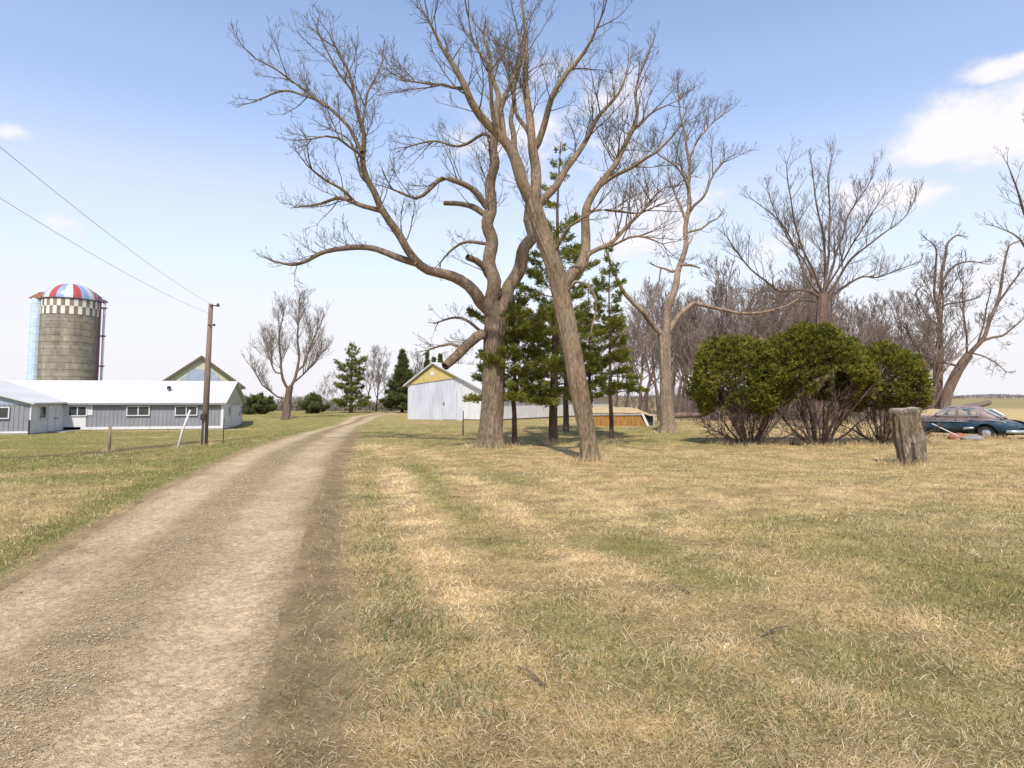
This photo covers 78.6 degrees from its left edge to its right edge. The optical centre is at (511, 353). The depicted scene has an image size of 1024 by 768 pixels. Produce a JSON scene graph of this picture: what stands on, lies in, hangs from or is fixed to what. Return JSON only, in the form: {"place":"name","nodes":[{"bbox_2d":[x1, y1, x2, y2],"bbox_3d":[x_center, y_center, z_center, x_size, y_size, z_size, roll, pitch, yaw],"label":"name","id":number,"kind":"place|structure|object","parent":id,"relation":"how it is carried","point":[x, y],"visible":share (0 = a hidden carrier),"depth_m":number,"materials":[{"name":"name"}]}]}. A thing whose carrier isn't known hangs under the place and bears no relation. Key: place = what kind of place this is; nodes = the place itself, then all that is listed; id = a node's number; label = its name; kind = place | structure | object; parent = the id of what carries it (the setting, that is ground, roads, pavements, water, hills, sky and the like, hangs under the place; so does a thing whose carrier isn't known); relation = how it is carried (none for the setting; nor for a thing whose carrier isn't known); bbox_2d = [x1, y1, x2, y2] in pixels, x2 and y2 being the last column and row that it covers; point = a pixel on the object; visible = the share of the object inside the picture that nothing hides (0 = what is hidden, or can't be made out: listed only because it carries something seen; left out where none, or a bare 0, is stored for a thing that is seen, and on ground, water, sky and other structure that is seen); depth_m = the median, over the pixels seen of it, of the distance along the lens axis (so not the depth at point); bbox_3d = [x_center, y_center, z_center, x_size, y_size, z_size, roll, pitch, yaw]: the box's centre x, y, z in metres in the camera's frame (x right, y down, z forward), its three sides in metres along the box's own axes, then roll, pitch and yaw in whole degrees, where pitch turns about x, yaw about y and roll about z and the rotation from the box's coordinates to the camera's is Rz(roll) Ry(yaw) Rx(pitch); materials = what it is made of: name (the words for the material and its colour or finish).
{"place":"outdoors","nodes":[
{"label":"outdoors","id":0,"kind":"place"},
{"bbox_2d":[0,411,407,767],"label":"driveway","id":1,"kind":"structure","parent":0,"point":[167,706],"depth_m":5.58,"materials":[{"name":"gravel"}]},
{"bbox_2d":[0,398,1023,767],"bbox_3d":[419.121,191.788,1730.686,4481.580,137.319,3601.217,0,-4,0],"label":"ground","id":2,"kind":"structure","parent":0,"point":[342,666],"depth_m":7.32,"materials":[{"name":"beige plant"}]},
{"bbox_2d":[27,284,107,380],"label":"silo","id":3,"kind":"object","parent":2,"relation":"on","point":[64,331],"visible":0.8,"depth_m":65.40,"materials":[{"name":"concrete"}]},
{"bbox_2d":[107,426,111,451],"bbox_3d":[-19.791,4.354,30.771,0.146,1.650,0.146,2,-5,-28],"label":"fence post","id":4,"kind":"object","parent":2,"relation":"on","point":[109,437],"visible":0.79,"depth_m":30.74,"materials":[{"name":"brown wood"}]},
{"bbox_2d":[0,380,246,434],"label":"long shed","id":5,"kind":"structure","parent":2,"relation":"on","point":[28,407],"depth_m":50.63,"materials":[{"name":"grey"}]},
{"bbox_2d":[0,407,9,418],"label":"window","id":6,"kind":"structure","parent":5,"relation":"in","point":[4,411],"depth_m":43.95,"materials":[{"name":"glass"}]},
{"bbox_2d":[38,406,46,418],"bbox_3d":[-34.408,4.273,45.906,0.100,0.940,1.040,1,-4,-13],"label":"window","id":7,"kind":"structure","parent":5,"relation":"in","point":[42,412],"depth_m":45.87,"materials":[{"name":"glass"}]},
{"bbox_2d":[47,405,55,430],"bbox_3d":[-34.707,4.835,47.215,0.120,1.940,1.050,1,-4,-13],"label":"door","id":8,"kind":"structure","parent":5,"relation":"in","point":[51,408],"depth_m":47.15,"materials":[{"name":"white paint"}]},
{"bbox_2d":[55,405,62,430],"bbox_3d":[-34.971,4.915,48.357,0.110,1.940,1.000,1,-4,-13],"label":"door","id":9,"kind":"structure","parent":5,"relation":"in","point":[59,408],"depth_m":48.25,"materials":[{"name":"white paint"}]},
{"bbox_2d":[67,406,86,415],"bbox_3d":[-34.269,4.500,49.377,1.340,0.810,0.100,1,-4,-13],"label":"window","id":10,"kind":"structure","parent":5,"relation":"in","point":[72,410],"depth_m":49.36,"materials":[{"name":"glass"}]},
{"bbox_2d":[126,406,149,415],"bbox_3d":[-30.050,4.567,50.327,1.690,0.810,0.100,1,-4,-13],"label":"window","id":11,"kind":"structure","parent":5,"relation":"in","point":[130,410],"depth_m":50.31,"materials":[{"name":"glass"}]},
{"bbox_2d":[175,406,197,415],"bbox_3d":[-26.587,4.621,51.106,1.690,0.810,0.100,1,-4,-13],"label":"window","id":12,"kind":"structure","parent":5,"relation":"in","point":[179,410],"depth_m":51.09,"materials":[{"name":"glass"}]},
{"bbox_2d":[231,404,240,425],"bbox_3d":[-24.911,5.489,56.498,0.110,1.930,3.500,1,-4,-13],"label":"sliding door","id":13,"kind":"structure","parent":5,"relation":"in","point":[235,412],"depth_m":56.23,"materials":[{"name":"white paint"}]},
{"bbox_2d":[176,410,190,449],"bbox_3d":[-14.411,3.527,27.372,0.655,2.176,0.105,1,-4,-11],"label":"leaning pipe","id":14,"kind":"object","parent":2,"relation":"on","point":[182,430],"visible":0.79,"depth_m":27.36,"materials":[{"name":"metal"}]},
{"bbox_2d":[162,355,245,388],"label":"gabled barn","id":15,"kind":"structure","parent":2,"relation":"on","point":[194,370],"depth_m":78.84,"materials":[{"name":"beige"}]},
{"bbox_2d":[200,303,219,445],"bbox_3d":[-15.779,1.294,32.724,0.807,7.936,0.469,0,-4,0],"label":"utility pole","id":16,"kind":"object","parent":2,"relation":"on","point":[204,416],"visible":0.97,"depth_m":32.68,"materials":[{"name":"brown wood"}]},
{"bbox_2d":[0,147,206,301],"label":"overhead wire","id":17,"kind":"object","parent":16,"relation":"attached to","point":[87,217],"visible":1,"depth_m":16.94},
{"bbox_2d":[0,198,209,313],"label":"overhead wire","id":18,"kind":"object","parent":16,"relation":"attached to","point":[91,253],"visible":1,"depth_m":18.71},
{"bbox_2d":[242,391,277,414],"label":"evergreen shrub","id":19,"kind":"object","parent":2,"relation":"on","point":[257,403],"visible":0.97,"depth_m":74.92,"materials":[{"name":"green plant"}]},
{"bbox_2d":[241,285,333,419],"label":"bare tree","id":20,"kind":"object","parent":2,"relation":"on","point":[286,411],"visible":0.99,"depth_m":62.58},
{"bbox_2d":[298,390,331,413],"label":"evergreen shrub","id":21,"kind":"object","parent":2,"relation":"on","point":[308,405],"visible":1,"depth_m":79.16,"materials":[{"name":"green plant"}]},
{"bbox_2d":[315,374,332,403],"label":"woodland tree","id":22,"kind":"object","parent":2,"relation":"on","point":[325,387],"visible":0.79,"depth_m":98.25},
{"bbox_2d":[318,369,337,411],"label":"woodland tree","id":23,"kind":"object","parent":2,"relation":"on","point":[324,391],"visible":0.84,"depth_m":87.84,"materials":[{"name":"plant"}]},
{"bbox_2d":[273,394,407,410],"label":"hedgerow","id":24,"kind":"object","parent":2,"relation":"on","point":[296,400],"visible":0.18,"depth_m":104.97,"materials":[{"name":"plant"}]},
{"bbox_2d":[331,341,371,412],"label":"pine tree","id":25,"kind":"object","parent":2,"relation":"on","point":[352,391],"visible":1,"depth_m":83.45,"materials":[{"name":"green plant"}]},
{"bbox_2d":[363,345,382,410],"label":"woodland tree","id":26,"kind":"object","parent":2,"relation":"on","point":[367,374],"visible":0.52,"depth_m":94.57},
{"bbox_2d":[365,346,393,411],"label":"woodland tree","id":27,"kind":"object","parent":2,"relation":"on","point":[378,376],"visible":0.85,"depth_m":87.68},
{"bbox_2d":[375,360,389,410],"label":"woodland tree","id":28,"kind":"object","parent":2,"relation":"on","point":[384,382],"visible":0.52,"depth_m":95.11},
{"bbox_2d":[227,1,546,448],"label":"bare tree","id":29,"kind":"object","parent":2,"relation":"on","point":[490,306],"visible":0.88,"depth_m":25.30,"materials":[{"name":"brown plant"}]},
{"bbox_2d":[378,348,414,412],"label":"spruce tree","id":30,"kind":"object","parent":2,"relation":"on","point":[396,397],"visible":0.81,"depth_m":84.86,"materials":[{"name":"green plant"}]},
{"bbox_2d":[407,349,423,376],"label":"woodland tree","id":31,"kind":"object","parent":2,"relation":"on","point":[420,362],"visible":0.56,"depth_m":89.06,"materials":[{"name":"wood"}]},
{"bbox_2d":[313,440,518,723],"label":"rut weeds","id":32,"kind":"object","parent":2,"relation":"on","point":[408,621],"visible":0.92,"depth_m":5.33,"materials":[{"name":"beige plant"}]},
{"bbox_2d":[423,351,429,368],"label":"columnar evergreen","id":33,"kind":"object","parent":2,"relation":"on","point":[426,362],"visible":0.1,"depth_m":86.95,"materials":[{"name":"green plant"}]},
{"bbox_2d":[403,362,608,420],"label":"long barn","id":34,"kind":"structure","parent":2,"relation":"on","point":[436,391],"depth_m":57.49,"materials":[{"name":"white"}]},
{"bbox_2d":[443,391,455,419],"bbox_3d":[-5.620,4.607,56.262,1.500,2.550,0.090,-3,-5,34],"label":"sliding door","id":35,"kind":"structure","parent":34,"relation":"in","point":[449,397],"depth_m":56.25,"materials":[{"name":"white"}]},
{"bbox_2d":[462,288,564,444],"bbox_3d":[0.264,0.661,26.831,4.768,6.974,4.559,0,-4,0],"label":"pine tree","id":36,"kind":"object","parent":2,"relation":"on","point":[537,327],"visible":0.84,"depth_m":25.70,"materials":[{"name":"green plant"}]},
{"bbox_2d":[516,665,545,686],"bbox_3d":[0.135,2.273,4.439,0.031,0.035,0.352,3,-5,-33],"label":"fallen stick","id":37,"kind":"object","parent":2,"relation":"on","point":[536,677],"visible":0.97,"depth_m":4.42,"materials":[{"name":"wood"}]},
{"bbox_2d":[360,0,715,461],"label":"bare tree","id":38,"kind":"object","parent":2,"relation":"on","point":[561,283],"visible":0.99,"depth_m":20.81,"materials":[{"name":"brown plant"}]},
{"bbox_2d":[515,142,609,442],"bbox_3d":[1.768,-2.808,28.840,5.220,14.239,4.225,-2,-4,22],"label":"pine tree","id":39,"kind":"object","parent":2,"relation":"on","point":[567,252],"visible":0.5,"depth_m":28.28,"materials":[{"name":"green plant"}]},
{"bbox_2d":[523,266,607,431],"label":"pine tree","id":40,"kind":"object","parent":2,"relation":"on","point":[565,406],"visible":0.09,"depth_m":37.66,"materials":[{"name":"green plant"}]},
{"bbox_2d":[558,281,633,401],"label":"pine tree","id":41,"kind":"object","parent":2,"relation":"on","point":[590,346],"visible":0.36,"depth_m":33.02,"materials":[{"name":"green plant"}]},
{"bbox_2d":[584,327,634,406],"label":"woodland tree","id":42,"kind":"object","parent":2,"relation":"on","point":[617,377],"visible":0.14,"depth_m":81.97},
{"bbox_2d":[579,246,649,437],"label":"pine tree","id":43,"kind":"object","parent":2,"relation":"on","point":[614,385],"visible":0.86,"depth_m":31.33,"materials":[{"name":"green plant"}]},
{"bbox_2d":[592,406,654,425],"bbox_3d":[7.765,4.625,45.935,4.845,1.601,2.500,0,-4,-6],"label":"shelter","id":44,"kind":"object","parent":2,"relation":"on","point":[625,416],"visible":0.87,"depth_m":44.84,"materials":[{"name":"brown wood"}]},
{"bbox_2d":[607,340,642,406],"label":"woodland tree","id":45,"kind":"object","parent":2,"relation":"on","point":[620,365],"visible":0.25,"depth_m":85.20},
{"bbox_2d":[607,302,652,406],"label":"woodland tree","id":46,"kind":"object","parent":2,"relation":"on","point":[629,347],"visible":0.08,"depth_m":89.03,"materials":[{"name":"plant"}]},
{"bbox_2d":[614,331,649,403],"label":"woodland tree","id":47,"kind":"object","parent":2,"relation":"on","point":[636,366],"visible":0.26,"depth_m":88.54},
{"bbox_2d":[624,298,658,409],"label":"woodland tree","id":48,"kind":"object","parent":2,"relation":"on","point":[639,400],"visible":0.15,"depth_m":85.93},
{"bbox_2d":[621,277,674,420],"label":"woodland tree","id":49,"kind":"object","parent":2,"relation":"on","point":[651,348],"visible":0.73,"depth_m":53.13,"materials":[{"name":"plant"}]},
{"bbox_2d":[625,279,687,410],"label":"woodland tree","id":50,"kind":"object","parent":2,"relation":"on","point":[650,384],"visible":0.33,"depth_m":72.43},
{"bbox_2d":[624,278,702,363],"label":"woodland tree","id":51,"kind":"object","parent":2,"relation":"on","point":[651,303],"visible":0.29,"depth_m":72.83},
{"bbox_2d":[633,296,703,389],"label":"woodland tree","id":52,"kind":"object","parent":2,"relation":"on","point":[673,377],"visible":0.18,"depth_m":69.98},
{"bbox_2d":[643,305,695,409],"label":"woodland tree","id":53,"kind":"object","parent":2,"relation":"on","point":[656,347],"visible":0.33,"depth_m":61.42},
{"bbox_2d":[638,293,705,391],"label":"woodland tree","id":54,"kind":"object","parent":2,"relation":"on","point":[683,331],"visible":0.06,"depth_m":81.62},
{"bbox_2d":[649,294,706,412],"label":"woodland tree","id":55,"kind":"object","parent":2,"relation":"on","point":[682,376],"visible":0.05,"depth_m":79.83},
{"bbox_2d":[646,306,720,411],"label":"woodland tree","id":56,"kind":"object","parent":2,"relation":"on","point":[685,377],"visible":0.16,"depth_m":65.09,"materials":[{"name":"wood"}]},
{"bbox_2d":[674,412,700,417],"bbox_3d":[13.979,4.926,50.280,2.736,0.536,0.536,2,-4,-22],"label":"fallen log","id":57,"kind":"object","parent":2,"relation":"on","point":[684,415],"visible":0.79,"depth_m":50.06,"materials":[{"name":"wood"}]},
{"bbox_2d":[671,300,720,419],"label":"woodland tree","id":58,"kind":"object","parent":2,"relation":"on","point":[682,326],"visible":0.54,"depth_m":58.92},
{"bbox_2d":[671,306,729,422],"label":"woodland tree","id":59,"kind":"object","parent":2,"relation":"on","point":[703,326],"visible":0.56,"depth_m":51.70,"materials":[{"name":"wood"}]},
{"bbox_2d":[671,287,746,418],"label":"woodland tree","id":60,"kind":"object","parent":2,"relation":"on","point":[685,315],"visible":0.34,"depth_m":59.45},
{"bbox_2d":[596,68,823,432],"bbox_3d":[12.029,-6.629,37.415,14.684,23.070,6.631,0,-4,0],"label":"bare tree","id":61,"kind":"object","parent":2,"relation":"on","point":[667,419],"visible":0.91,"depth_m":36.90,"materials":[{"name":"brown plant"}]},
{"bbox_2d":[694,285,745,344],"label":"woodland tree","id":62,"kind":"object","parent":2,"relation":"on","point":[725,312],"visible":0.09,"depth_m":74.86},
{"bbox_2d":[699,285,742,414],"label":"woodland tree","id":63,"kind":"object","parent":2,"relation":"on","point":[718,312],"visible":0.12,"depth_m":67.80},
{"bbox_2d":[687,283,755,420],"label":"woodland tree","id":64,"kind":"object","parent":2,"relation":"on","point":[715,335],"visible":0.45,"depth_m":55.97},
{"bbox_2d":[697,251,787,418],"bbox_3d":[19.532,-1.592,54.980,7.972,15.766,7.878,-4,-5,42],"label":"woodland tree","id":65,"kind":"object","parent":2,"relation":"on","point":[721,287],"visible":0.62,"depth_m":55.50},
{"bbox_2d":[684,333,802,445],"bbox_3d":[9.743,1.596,26.906,4.514,5.166,4.406,-3,-5,38],"label":"evergreen bush","id":66,"kind":"object","parent":2,"relation":"on","point":[739,350],"visible":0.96,"depth_m":26.21,"materials":[{"name":"green plant"}]},
{"bbox_2d":[715,283,780,337],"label":"woodland tree","id":67,"kind":"object","parent":2,"relation":"on","point":[738,301],"visible":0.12,"depth_m":69.75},
{"bbox_2d":[727,292,800,421],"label":"woodland tree","id":68,"kind":"object","parent":2,"relation":"on","point":[775,326],"visible":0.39,"depth_m":51.65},
{"bbox_2d":[742,283,792,418],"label":"woodland tree","id":69,"kind":"object","parent":2,"relation":"on","point":[771,320],"visible":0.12,"depth_m":60.32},
{"bbox_2d":[759,624,794,636],"bbox_3d":[2.238,2.333,5.298,0.452,0.036,0.041,2,-5,-30],"label":"fallen stick","id":70,"kind":"object","parent":2,"relation":"on","point":[768,631],"visible":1,"depth_m":5.29,"materials":[{"name":"wood"}]},
{"bbox_2d":[612,381,954,421],"bbox_3d":[38.559,5.280,72.967,54.295,3.932,44.086,0,-4,0],"label":"thicket","id":71,"kind":"object","parent":2,"relation":"on","point":[687,406],"visible":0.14,"depth_m":59.39,"materials":[{"name":"plant"}]},
{"bbox_2d":[755,277,814,422],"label":"woodland tree","id":72,"kind":"object","parent":2,"relation":"on","point":[793,309],"visible":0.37,"depth_m":51.98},
{"bbox_2d":[754,250,848,415],"bbox_3d":[29.019,-1.775,62.574,8.715,17.236,8.612,-2,-5,30],"label":"woodland tree","id":73,"kind":"object","parent":2,"relation":"on","point":[822,279],"visible":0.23,"depth_m":61.11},
{"bbox_2d":[763,263,841,400],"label":"woodland tree","id":74,"kind":"object","parent":2,"relation":"on","point":[813,281],"visible":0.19,"depth_m":58.51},
{"bbox_2d":[781,296,836,413],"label":"woodland tree","id":75,"kind":"object","parent":2,"relation":"on","point":[814,321],"visible":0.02,"depth_m":55.30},
{"bbox_2d":[782,297,844,421],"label":"woodland tree","id":76,"kind":"object","parent":2,"relation":"on","point":[810,307],"visible":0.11,"depth_m":53.13,"materials":[{"name":"wood"}]},
{"bbox_2d":[746,320,885,445],"bbox_3d":[12.861,1.392,26.905,5.430,5.761,5.309,3,-5,-33],"label":"evergreen bush","id":77,"kind":"object","parent":2,"relation":"on","point":[847,353],"visible":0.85,"depth_m":25.81,"materials":[{"name":"green plant"}]},
{"bbox_2d":[614,393,1023,398],"bbox_3d":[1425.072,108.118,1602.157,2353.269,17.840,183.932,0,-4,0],"label":"treeline","id":78,"kind":"object","parent":2,"relation":"on","point":[992,396],"visible":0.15,"depth_m":1653.05,"materials":[{"name":"plant"}]},
{"bbox_2d":[713,135,930,429],"bbox_3d":[20.592,-4.856,40.624,16.637,20.072,8.932,0,-4,0],"label":"bare tree","id":79,"kind":"object","parent":2,"relation":"on","point":[822,309],"visible":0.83,"depth_m":40.23,"materials":[{"name":"brown plant"}]},
{"bbox_2d":[791,275,856,403],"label":"woodland tree","id":80,"kind":"object","parent":2,"relation":"on","point":[837,287],"visible":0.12,"depth_m":64.25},
{"bbox_2d":[771,260,894,415],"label":"woodland tree","id":81,"kind":"object","parent":2,"relation":"on","point":[801,275],"visible":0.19,"depth_m":68.04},
{"bbox_2d":[818,291,884,380],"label":"woodland tree","id":82,"kind":"object","parent":2,"relation":"on","point":[844,315],"visible":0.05,"depth_m":73.05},
{"bbox_2d":[830,300,875,420],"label":"woodland tree","id":83,"kind":"object","parent":2,"relation":"on","point":[853,330],"visible":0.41,"depth_m":53.62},
{"bbox_2d":[829,296,890,341],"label":"woodland tree","id":84,"kind":"object","parent":2,"relation":"on","point":[856,320],"visible":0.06,"depth_m":80.15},
{"bbox_2d":[843,309,880,419],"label":"woodland tree","id":85,"kind":"object","parent":2,"relation":"on","point":[867,327],"visible":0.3,"depth_m":58.70,"materials":[{"name":"wood"}]},
{"bbox_2d":[845,308,893,409],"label":"woodland tree","id":86,"kind":"object","parent":2,"relation":"on","point":[862,330],"visible":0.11,"depth_m":69.47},
{"bbox_2d":[852,289,911,412],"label":"woodland tree","id":87,"kind":"object","parent":2,"relation":"on","point":[876,297],"visible":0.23,"depth_m":86.42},
{"bbox_2d":[846,297,922,418],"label":"woodland tree","id":88,"kind":"object","parent":2,"relation":"on","point":[882,321],"visible":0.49,"depth_m":61.31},
{"bbox_2d":[835,338,944,445],"bbox_3d":[16.329,1.768,27.232,4.055,4.986,4.279,-3,-5,32],"label":"evergreen bush","id":89,"kind":"object","parent":2,"relation":"on","point":[909,370],"visible":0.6,"depth_m":26.36,"materials":[{"name":"green plant"}]},
{"bbox_2d":[859,298,929,405],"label":"woodland tree","id":90,"kind":"object","parent":2,"relation":"on","point":[894,329],"visible":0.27,"depth_m":71.43,"materials":[{"name":"plant"}]},
{"bbox_2d":[862,288,931,360],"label":"woodland tree","id":91,"kind":"object","parent":2,"relation":"on","point":[899,327],"visible":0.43,"depth_m":65.36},
{"bbox_2d":[888,407,926,465],"bbox_3d":[11.865,2.510,18.774,1.025,1.852,0.704,0,-4,0],"label":"tree stump","id":92,"kind":"object","parent":2,"relation":"on","point":[909,438],"visible":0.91,"depth_m":18.55,"materials":[{"name":"wood"}]},
{"bbox_2d":[881,317,947,410],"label":"woodland tree","id":93,"kind":"object","parent":2,"relation":"on","point":[936,326],"visible":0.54,"depth_m":51.31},
{"bbox_2d":[902,315,932,372],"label":"woodland tree","id":94,"kind":"object","parent":2,"relation":"on","point":[912,321],"visible":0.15,"depth_m":59.30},
{"bbox_2d":[892,304,963,406],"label":"woodland tree","id":95,"kind":"object","parent":2,"relation":"on","point":[946,353],"visible":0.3,"depth_m":65.85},
{"bbox_2d":[921,409,954,415],"bbox_3d":[29.689,4.576,43.859,4.231,1.472,2.639,0,-4,0],"label":"straw mound","id":96,"kind":"object","parent":2,"relation":"on","point":[931,412],"visible":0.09,"depth_m":43.62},
{"bbox_2d":[898,247,994,408],"bbox_3d":[37.276,-1.310,53.121,7.413,14.835,7.501,-2,-4,24],"label":"woodland tree","id":97,"kind":"object","parent":2,"relation":"on","point":[939,329],"visible":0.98,"depth_m":52.89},
{"bbox_2d":[895,222,997,408],"bbox_3d":[40.583,-3.120,58.671,11.055,19.092,5.305,0,-4,0],"label":"bare tree","id":98,"kind":"object","parent":2,"relation":"on","point":[940,383],"visible":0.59,"depth_m":58.33,"materials":[{"name":"brown plant"}]},
{"bbox_2d":[888,405,1023,437],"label":"parked car","id":99,"kind":"object","parent":2,"relation":"on","point":[988,422],"visible":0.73,"depth_m":31.39,"materials":[{"name":"blue paint"}]},
{"bbox_2d":[947,433,964,438],"bbox_3d":[21.603,4.046,30.394,0.864,0.428,0.516,0,-4,0],"label":"rusty drum","id":100,"kind":"object","parent":2,"relation":"on","point":[953,436],"visible":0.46,"depth_m":30.27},
{"bbox_2d":[907,234,1023,410],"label":"bare tree","id":101,"kind":"object","parent":2,"relation":"on","point":[951,383],"visible":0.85,"depth_m":56.28,"materials":[{"name":"brown plant"}]},
{"bbox_2d":[960,434,984,440],"bbox_3d":[21.786,3.998,29.573,1.044,0.393,0.746,0,-4,0],"label":"grey stone","id":102,"kind":"object","parent":2,"relation":"on","point":[970,437],"visible":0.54,"depth_m":29.39,"materials":[{"name":"stone"}]},
{"bbox_2d":[962,400,991,411],"bbox_3d":[41.862,4.662,56.270,3.202,1.032,0.638,1,-4,-18],"label":"fallen log","id":103,"kind":"object","parent":2,"relation":"on","point":[985,403],"visible":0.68,"depth_m":56.19,"materials":[{"name":"brown wood"}]},
{"bbox_2d":[972,110,1023,246],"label":"bare tree","id":104,"kind":"object","parent":2,"relation":"on","point":[1020,205],"visible":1,"depth_m":40.45,"materials":[{"name":"brown plant"}]},
{"bbox_2d":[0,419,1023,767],"bbox_3d":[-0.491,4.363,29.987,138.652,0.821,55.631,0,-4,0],"label":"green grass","id":105,"kind":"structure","parent":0,"point":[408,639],"depth_m":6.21,"materials":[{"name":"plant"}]},
{"bbox_2d":[0,0,1023,405],"label":"sky","id":106,"kind":"structure","parent":0,"point":[121,108],"materials":[{"name":"blue"}]},
{"bbox_2d":[99,420,1020,467],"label":"tall grass","id":107,"kind":"structure","parent":0,"point":[849,444],"depth_m":26.31,"materials":[{"name":"plant"}]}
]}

